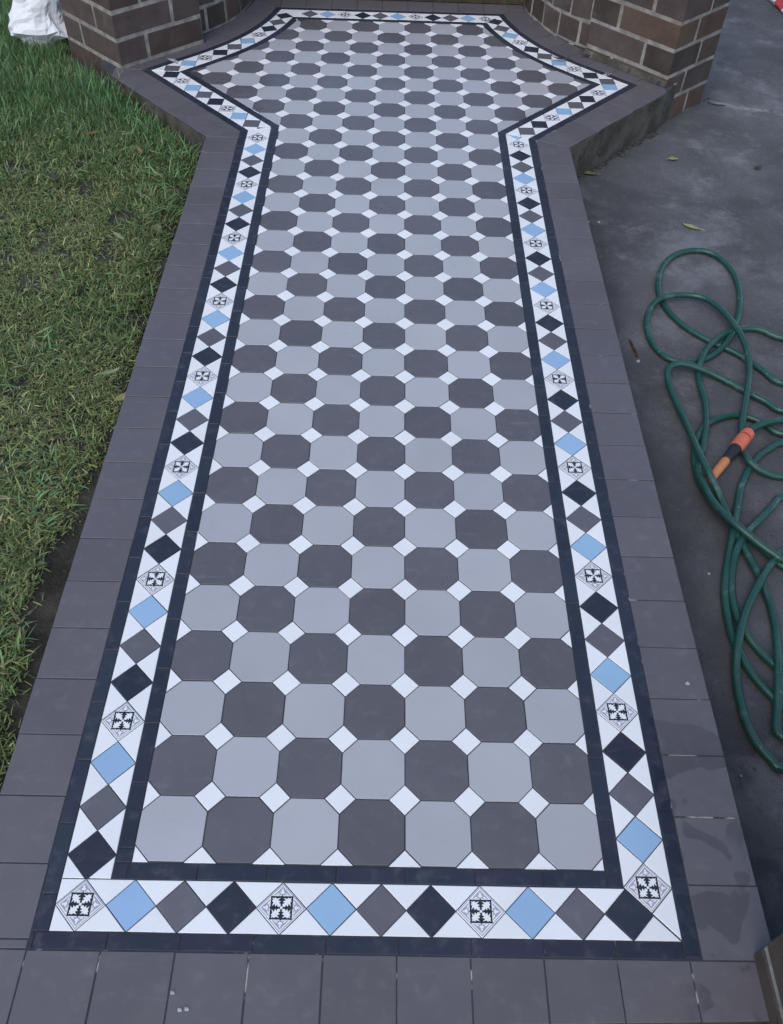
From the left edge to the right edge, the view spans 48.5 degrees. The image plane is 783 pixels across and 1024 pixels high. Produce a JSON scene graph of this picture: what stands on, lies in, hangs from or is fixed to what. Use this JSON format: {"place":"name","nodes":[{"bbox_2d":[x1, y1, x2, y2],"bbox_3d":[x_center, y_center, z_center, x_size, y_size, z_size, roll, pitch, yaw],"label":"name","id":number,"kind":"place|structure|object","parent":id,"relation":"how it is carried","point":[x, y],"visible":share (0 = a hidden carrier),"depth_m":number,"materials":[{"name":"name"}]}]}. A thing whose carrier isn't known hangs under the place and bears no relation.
{"place":"outdoors","nodes":[
{"label":"outdoors","id":0,"kind":"place"},
{"bbox_2d":[0,0,201,791],"bbox_3d":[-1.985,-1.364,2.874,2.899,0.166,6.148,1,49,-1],"label":"grass","id":1,"kind":"structure","parent":0,"point":[93,95],"depth_m":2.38,"materials":[{"name":"green plant"}]},
{"bbox_2d":[8,0,67,47],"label":"crumpled sack","id":2,"kind":"object","parent":1,"relation":"on","point":[40,20],"visible":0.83,"depth_m":3.18,"materials":[{"name":"white plastic"}]},
{"bbox_2d":[49,173,56,178],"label":"fallen leaf","id":3,"kind":"object","parent":1,"relation":"on","point":[53,176],"visible":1,"depth_m":2.63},
{"bbox_2d":[94,367,119,375],"bbox_3d":[-0.669,-0.330,2.048,0.063,0.010,0.014,-21,53,-19],"label":"fallen leaf","id":4,"kind":"object","parent":1,"relation":"on","point":[109,371],"visible":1,"depth_m":2.05,"materials":[{"name":"green plant"}]},
{"bbox_2d":[112,231,123,238],"bbox_3d":[-0.766,-0.774,2.432,0.063,0.006,0.014,36,57,26],"label":"fallen leaf","id":5,"kind":"object","parent":1,"relation":"on","point":[118,235],"visible":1,"depth_m":2.43,"materials":[{"name":"green plant"}]},
{"bbox_2d":[111,392,125,403],"bbox_3d":[-0.625,-0.263,2.006,0.020,0.009,0.056,32,55,23],"label":"fallen leaf","id":6,"kind":"object","parent":1,"relation":"on","point":[120,397],"visible":0.69,"depth_m":2.01,"materials":[{"name":"yellow plant"}]},
{"bbox_2d":[59,0,203,72],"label":"brick pillar","id":7,"kind":"structure","parent":1,"relation":"on","point":[122,34],"depth_m":3.04,"materials":[{"name":"brown brick"}]},
{"bbox_2d":[153,224,161,233],"bbox_3d":[-0.660,-0.802,2.460,0.024,0.006,0.050,-13,51,-13],"label":"fallen leaf","id":8,"kind":"object","parent":1,"relation":"on","point":[157,227],"visible":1,"depth_m":2.46,"materials":[{"name":"green plant"}]},
{"bbox_2d":[0,0,770,1023],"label":"tiled path","id":9,"kind":"structure","parent":0,"point":[370,666],"depth_m":1.57,"materials":[{"name":"tile"}]},
{"bbox_2d":[198,0,251,33],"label":"curved brick wall","id":10,"kind":"structure","parent":9,"relation":"on","point":[215,14],"depth_m":3.27,"materials":[{"name":"brown brick"}]},
{"bbox_2d":[399,0,524,4],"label":"porch step","id":11,"kind":"object","parent":9,"relation":"on","point":[519,2],"visible":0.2,"depth_m":3.52,"materials":[{"name":"tile"}]},
{"bbox_2d":[543,55,571,59],"bbox_3d":[0.603,-1.655,3.165,0.105,0.015,0.012,4,49,1],"label":"fallen leaf","id":12,"kind":"object","parent":9,"relation":"on","point":[558,58],"visible":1,"depth_m":3.17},
{"bbox_2d":[524,0,594,47],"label":"curved brick wall","id":13,"kind":"structure","parent":9,"relation":"on","point":[569,21],"depth_m":3.27,"materials":[{"name":"brown brick"}]},
{"bbox_2d":[578,0,782,940],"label":"driveway","id":14,"kind":"structure","parent":0,"point":[738,219],"depth_m":2.41,"materials":[{"name":"concrete"}]},
{"bbox_2d":[585,171,600,174],"bbox_3d":[0.667,-1.130,2.901,0.063,0.006,0.022,8,49,5],"label":"fallen leaf","id":15,"kind":"object","parent":14,"relation":"on","point":[589,172],"visible":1,"depth_m":2.90,"materials":[{"name":"green plant"}]},
{"bbox_2d":[578,131,657,179],"bbox_3d":[0.772,-1.220,2.985,0.034,0.016,0.539,35,57,25],"label":"mortar rubble","id":16,"kind":"object","parent":14,"relation":"on","point":[650,135],"visible":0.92,"depth_m":3.03,"materials":[{"name":"grey concrete"}]},
{"bbox_2d":[629,339,638,356],"bbox_3d":[0.640,-0.434,2.296,0.010,0.009,0.072,-3,49,-5],"label":"twig","id":17,"kind":"object","parent":14,"relation":"on","point":[634,349],"visible":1,"depth_m":2.29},
{"bbox_2d":[583,0,729,118],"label":"brick pillar","id":18,"kind":"structure","parent":14,"relation":"on","point":[664,43],"depth_m":3.04,"materials":[{"name":"brick"}]},
{"bbox_2d":[683,223,704,230],"bbox_3d":[0.938,-0.882,2.696,0.070,0.006,0.020,25,53,18],"label":"fallen leaf","id":19,"kind":"object","parent":14,"relation":"on","point":[692,226],"visible":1,"depth_m":2.70,"materials":[{"name":"yellow plant"}]},
{"bbox_2d":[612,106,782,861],"bbox_3d":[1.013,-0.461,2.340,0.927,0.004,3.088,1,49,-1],"label":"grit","id":20,"kind":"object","parent":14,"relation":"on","point":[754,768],"visible":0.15,"depth_m":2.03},
{"bbox_2d":[644,247,782,772],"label":"garden hose","id":21,"kind":"object","parent":14,"relation":"on","point":[740,534],"visible":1,"depth_m":1.99,"materials":[{"name":"plastic"}]},
{"bbox_2d":[754,932,782,1023],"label":"brick pillar","id":22,"kind":"structure","parent":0,"point":[768,959],"depth_m":1.15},
{"bbox_2d":[770,0,782,12],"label":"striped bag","id":23,"kind":"object","parent":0,"point":[778,4],"visible":1,"depth_m":3.93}
]}

